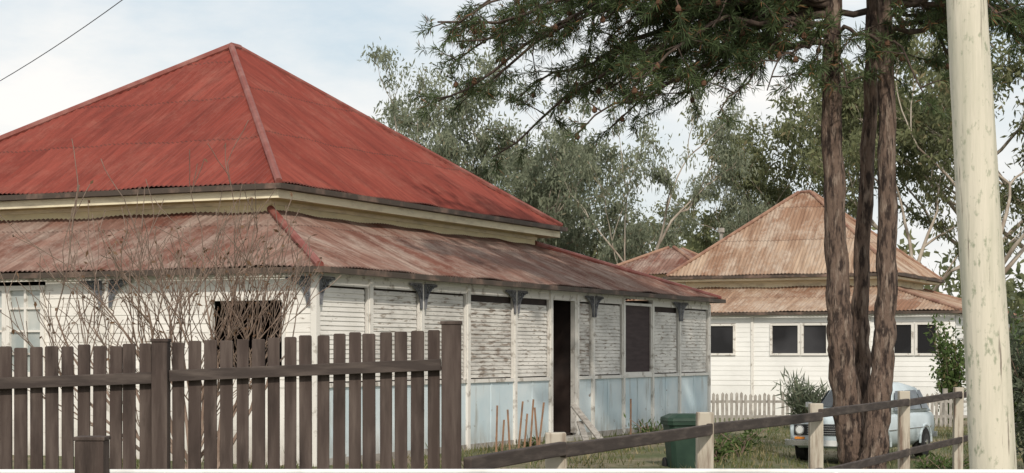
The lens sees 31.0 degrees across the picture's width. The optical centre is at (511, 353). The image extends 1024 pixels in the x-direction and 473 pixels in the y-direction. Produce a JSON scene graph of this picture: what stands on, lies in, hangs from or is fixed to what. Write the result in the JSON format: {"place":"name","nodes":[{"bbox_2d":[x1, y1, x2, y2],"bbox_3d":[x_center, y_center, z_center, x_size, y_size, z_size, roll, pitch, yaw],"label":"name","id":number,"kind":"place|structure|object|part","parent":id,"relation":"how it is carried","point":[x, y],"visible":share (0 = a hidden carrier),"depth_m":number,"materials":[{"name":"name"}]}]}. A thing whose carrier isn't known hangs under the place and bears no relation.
{"place":"outdoors","nodes":[
{"label":"outdoors","id":0,"kind":"place"},
{"bbox_2d":[0,0,121,80],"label":"power line","id":1,"kind":"object","parent":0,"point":[62,41],"visible":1,"depth_m":23.63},
{"bbox_2d":[0,0,1023,310],"label":"sky","id":2,"kind":"structure","parent":0,"point":[321,43],"materials":[{"name":"white"}]},
{"bbox_2d":[12,418,1023,468],"bbox_3d":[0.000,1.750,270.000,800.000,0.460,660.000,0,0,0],"label":"ground","id":3,"kind":"structure","parent":0,"point":[655,456],"depth_m":28.23,"materials":[{"name":"green plant"}]},
{"bbox_2d":[0,120,340,468],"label":"bare crape myrtle","id":4,"kind":"object","parent":3,"relation":"on","point":[230,333],"visible":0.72,"depth_m":21.20,"materials":[{"name":"brown plant"}]},
{"bbox_2d":[0,321,462,468],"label":"brown picket fence","id":5,"kind":"object","parent":3,"relation":"on","point":[155,377],"visible":1,"depth_m":9.99,"materials":[{"name":"brown wood"}]},
{"bbox_2d":[0,42,725,466],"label":"timber cottage","id":6,"kind":"structure","parent":3,"relation":"on","point":[410,236],"depth_m":30.43,"materials":[{"name":"paint"}]},
{"bbox_2d":[360,37,535,183],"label":"gum tree","id":7,"kind":"object","parent":3,"relation":"on","point":[392,108],"visible":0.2,"depth_m":77.31,"materials":[{"name":"green plant"}]},
{"bbox_2d":[369,47,621,262],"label":"gum tree","id":8,"kind":"object","parent":3,"relation":"on","point":[537,188],"visible":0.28,"depth_m":75.91,"materials":[{"name":"green plant"}]},
{"bbox_2d":[495,405,497,451],"bbox_3d":[-0.238,1.233,28.600,0.050,0.845,0.025,0,0,0],"label":"garden stake","id":9,"kind":"object","parent":3,"relation":"on","point":[496,428],"visible":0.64,"depth_m":28.59,"materials":[{"name":"brown wood"}]},
{"bbox_2d":[501,420,504,450],"bbox_3d":[-0.143,1.343,28.600,0.070,0.622,0.025,0,0,0],"label":"garden stake","id":10,"kind":"object","parent":3,"relation":"on","point":[503,435],"visible":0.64,"depth_m":28.59,"materials":[{"name":"brown wood"}]},
{"bbox_2d":[507,409,510,449],"bbox_3d":[-0.048,1.262,28.600,0.070,0.779,0.025,0,0,0],"label":"garden stake","id":11,"kind":"object","parent":3,"relation":"on","point":[508,429],"visible":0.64,"depth_m":28.59,"materials":[{"name":"brown wood"}]},
{"bbox_2d":[0,436,1023,472],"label":"street rail","id":12,"kind":"object","parent":3,"relation":"on","point":[91,454],"visible":1,"depth_m":9.10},
{"bbox_2d":[518,401,523,447],"bbox_3d":[0.127,1.197,28.600,0.110,0.903,0.025,0,0,0],"label":"garden stake","id":13,"kind":"object","parent":3,"relation":"on","point":[520,424],"visible":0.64,"depth_m":28.59,"materials":[{"name":"brown wood"}]},
{"bbox_2d":[523,414,527,447],"bbox_3d":[0.207,1.292,28.600,0.090,0.711,0.025,0,0,0],"label":"garden stake","id":14,"kind":"object","parent":3,"relation":"on","point":[525,430],"visible":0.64,"depth_m":28.59,"materials":[{"name":"brown wood"}]},
{"bbox_2d":[516,435,544,446],"bbox_3d":[0.290,1.418,29.016,0.482,0.365,0.550,0,0,-25],"label":"weed plant","id":15,"kind":"object","parent":3,"relation":"on","point":[533,442],"visible":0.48,"depth_m":29.00,"materials":[{"name":"green plant"}]},
{"bbox_2d":[529,399,533,446],"bbox_3d":[0.302,1.179,28.600,0.090,0.931,0.025,0,0,0],"label":"garden stake","id":16,"kind":"object","parent":3,"relation":"on","point":[531,422],"visible":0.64,"depth_m":28.59,"materials":[{"name":"brown wood"}]},
{"bbox_2d":[534,407,537,444],"bbox_3d":[0.381,1.242,28.600,0.090,0.803,0.025,0,0,0],"label":"garden stake","id":17,"kind":"object","parent":3,"relation":"on","point":[536,425],"visible":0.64,"depth_m":28.59,"materials":[{"name":"brown wood"}]},
{"bbox_2d":[409,37,663,261],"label":"gum tree","id":18,"kind":"object","parent":3,"relation":"on","point":[615,207],"visible":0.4,"depth_m":77.42,"materials":[{"name":"green plant"}]},
{"bbox_2d":[538,402,544,444],"bbox_3d":[0.445,1.202,28.600,0.130,0.882,0.025,0,0,0],"label":"garden stake","id":19,"kind":"object","parent":3,"relation":"on","point":[541,423],"visible":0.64,"depth_m":28.59,"materials":[{"name":"brown wood"}]},
{"bbox_2d":[494,74,650,247],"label":"gum tree","id":20,"kind":"object","parent":3,"relation":"on","point":[518,184],"visible":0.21,"depth_m":72.71,"materials":[{"name":"green plant"}]},
{"bbox_2d":[570,405,602,440],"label":"timber planks","id":21,"kind":"object","parent":3,"relation":"on","point":[592,429],"visible":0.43,"depth_m":30.87,"materials":[{"name":"white wood"}]},
{"bbox_2d":[630,399,631,434],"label":"garden stake","id":22,"kind":"object","parent":3,"relation":"on","point":[630,416],"visible":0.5,"depth_m":33.19,"materials":[{"name":"brown wood"}]},
{"bbox_2d":[623,412,662,432],"bbox_3d":[2.348,1.307,31.531,0.860,0.604,0.456,0,0,9],"label":"weed plant","id":23,"kind":"object","parent":3,"relation":"on","point":[650,428],"visible":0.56,"depth_m":31.48,"materials":[{"name":"green plant"}]},
{"bbox_2d":[545,72,760,263],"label":"gum tree","id":24,"kind":"object","parent":3,"relation":"on","point":[618,250],"visible":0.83,"depth_m":69.79,"materials":[{"name":"green plant"}]},
{"bbox_2d":[595,187,721,258],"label":"gum tree","id":25,"kind":"object","parent":3,"relation":"on","point":[693,211],"visible":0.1,"depth_m":97.44,"materials":[{"name":"green plant"}]},
{"bbox_2d":[404,0,951,464],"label":"pine tree","id":26,"kind":"object","parent":3,"relation":"on","point":[742,38],"visible":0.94,"depth_m":28.12,"materials":[{"name":"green plant"}]},
{"bbox_2d":[660,413,695,467],"bbox_3d":[2.330,1.210,25.019,0.568,0.780,0.616,0,0,-9],"label":"garbage bin","id":27,"kind":"object","parent":3,"relation":"on","point":[678,452],"visible":0.62,"depth_m":24.78,"materials":[{"name":"green plastic"}]},
{"bbox_2d":[657,127,775,242],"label":"gum tree","id":28,"kind":"object","parent":3,"relation":"on","point":[745,216],"visible":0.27,"depth_m":79.70,"materials":[{"name":"green plant"}]},
{"bbox_2d":[714,433,748,461],"bbox_3d":[2.885,1.368,25.943,0.912,0.544,0.533,0,0,16],"label":"weed plant","id":29,"kind":"object","parent":3,"relation":"on","point":[719,451],"visible":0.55,"depth_m":25.94,"materials":[{"name":"green plant"}]},
{"bbox_2d":[463,387,1023,468],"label":"post and rail fence","id":30,"kind":"object","parent":3,"relation":"on","point":[555,450],"visible":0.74,"depth_m":15.40,"materials":[{"name":"brown wood"}]},
{"bbox_2d":[714,427,777,456],"bbox_3d":[3.486,1.318,27.989,0.976,0.569,0.865,0,0,-14],"label":"weed plant","id":31,"kind":"object","parent":3,"relation":"on","point":[743,443],"visible":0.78,"depth_m":27.96,"materials":[{"name":"green plant"}]},
{"bbox_2d":[674,105,858,253],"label":"gum tree","id":32,"kind":"object","parent":3,"relation":"on","point":[705,241],"visible":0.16,"depth_m":82.71,"materials":[{"name":"green plant"}]},
{"bbox_2d":[679,66,878,211],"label":"gum tree","id":33,"kind":"object","parent":3,"relation":"on","point":[786,135],"visible":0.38,"depth_m":78.49,"materials":[{"name":"green plant"}]},
{"bbox_2d":[542,0,1022,420],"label":"pine tree","id":34,"kind":"object","parent":3,"relation":"on","point":[860,299],"visible":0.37,"depth_m":29.11,"materials":[{"name":"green plant"}]},
{"bbox_2d":[726,175,872,218],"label":"gum tree","id":35,"kind":"object","parent":3,"relation":"on","point":[756,198],"depth_m":88.61,"materials":[{"name":"green plant"}]},
{"bbox_2d":[770,366,830,414],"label":"spiky shrub","id":36,"kind":"object","parent":3,"relation":"on","point":[801,397],"visible":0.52,"depth_m":46.86,"materials":[{"name":"green plant"}]},
{"bbox_2d":[578,187,1023,344],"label":"distant trees","id":37,"kind":"object","parent":3,"relation":"on","point":[1011,286],"visible":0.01,"depth_m":113.87,"materials":[{"name":"green plant"}]},
{"bbox_2d":[652,272,1019,414],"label":"walls","id":38,"kind":"structure","parent":3,"relation":"on","point":[753,353],"depth_m":57.37,"materials":[{"name":"paint"}]},
{"bbox_2d":[615,245,697,274],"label":"wing roof","id":39,"kind":"structure","parent":38,"relation":"on","point":[666,260],"depth_m":64.96,"materials":[{"name":"brown metal"}]},
{"bbox_2d":[666,190,941,279],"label":"roof","id":40,"kind":"structure","parent":38,"relation":"on","point":[785,236],"depth_m":61.14,"materials":[{"name":"brown metal"}]},
{"bbox_2d":[718,228,724,239],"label":"flue","id":41,"kind":"object","parent":40,"relation":"on","point":[721,231],"visible":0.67,"depth_m":63.28,"materials":[{"name":"grey metal"}]},
{"bbox_2d":[626,285,1016,315],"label":"verandah roof","id":42,"kind":"structure","parent":38,"relation":"on","point":[778,299],"depth_m":58.43,"materials":[{"name":"brown metal"}]},
{"bbox_2d":[711,389,966,426],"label":"grey picket fence","id":43,"kind":"object","parent":3,"relation":"on","point":[943,416],"visible":0.19,"depth_m":49.50,"materials":[{"name":"grey wood"}]},
{"bbox_2d":[785,382,937,459],"bbox_3d":[6.348,1.212,33.205,1.840,1.395,3.948,0,0,30],"label":"parked car","id":44,"kind":"object","parent":3,"relation":"on","point":[922,431],"visible":0.41,"depth_m":32.85,"materials":[{"name":"paint"}]},
{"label":"car windows","id":45,"kind":"part","parent":44,"relation":"part of","materials":[{"name":"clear glass"}]},
{"bbox_2d":[766,9,1023,328],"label":"gum tree","id":46,"kind":"object","parent":3,"relation":"on","point":[784,107],"visible":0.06,"depth_m":85.25,"materials":[{"name":"green plant"}]},
{"bbox_2d":[782,61,1023,290],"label":"gum tree","id":47,"kind":"object","parent":3,"relation":"on","point":[854,151],"visible":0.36,"depth_m":76.59,"materials":[{"name":"green plant"}]},
{"bbox_2d":[796,1,1023,248],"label":"gum tree","id":48,"kind":"object","parent":3,"relation":"on","point":[922,117],"visible":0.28,"depth_m":78.37,"materials":[{"name":"green plant"}]},
{"bbox_2d":[910,451,951,468],"bbox_3d":[6.877,1.799,30.020,0.868,0.458,0.552,0,0,42],"label":"weed plant","id":49,"kind":"object","parent":3,"relation":"on","point":[923,464],"visible":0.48,"depth_m":30.07,"materials":[{"name":"green plant"}]},
{"bbox_2d":[849,0,1023,468],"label":"pine tree","id":50,"kind":"object","parent":3,"relation":"on","point":[876,426],"visible":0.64,"depth_m":28.07,"materials":[{"name":"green plant"}]},
{"bbox_2d":[923,313,966,422],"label":"garden shrub","id":51,"kind":"object","parent":3,"relation":"on","point":[950,371],"visible":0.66,"depth_m":51.33,"materials":[{"name":"green plant"}]},
{"bbox_2d":[927,452,968,468],"bbox_3d":[6.647,1.720,27.998,0.825,0.588,0.664,0,0,35],"label":"weed plant","id":52,"kind":"object","parent":3,"relation":"on","point":[949,464],"visible":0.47,"depth_m":28.03,"materials":[{"name":"green plant"}]},
{"bbox_2d":[891,17,1023,273],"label":"gum tree","id":53,"kind":"object","parent":3,"relation":"on","point":[1012,72],"visible":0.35,"depth_m":70.13,"materials":[{"name":"green plant"}]},
{"bbox_2d":[937,301,1023,441],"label":"garden shrub","id":54,"kind":"object","parent":3,"relation":"on","point":[1017,336],"visible":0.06,"depth_m":39.86,"materials":[{"name":"green plant"}]},
{"bbox_2d":[946,0,1016,468],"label":"power pole","id":55,"kind":"object","parent":3,"relation":"on","point":[990,422],"visible":1,"depth_m":12.87,"materials":[{"name":"beige wood"}]},
{"bbox_2d":[1007,296,1023,463],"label":"garden shrub","id":56,"kind":"object","parent":3,"relation":"on","point":[1017,381],"visible":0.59,"depth_m":29.94,"materials":[{"name":"green plant"}]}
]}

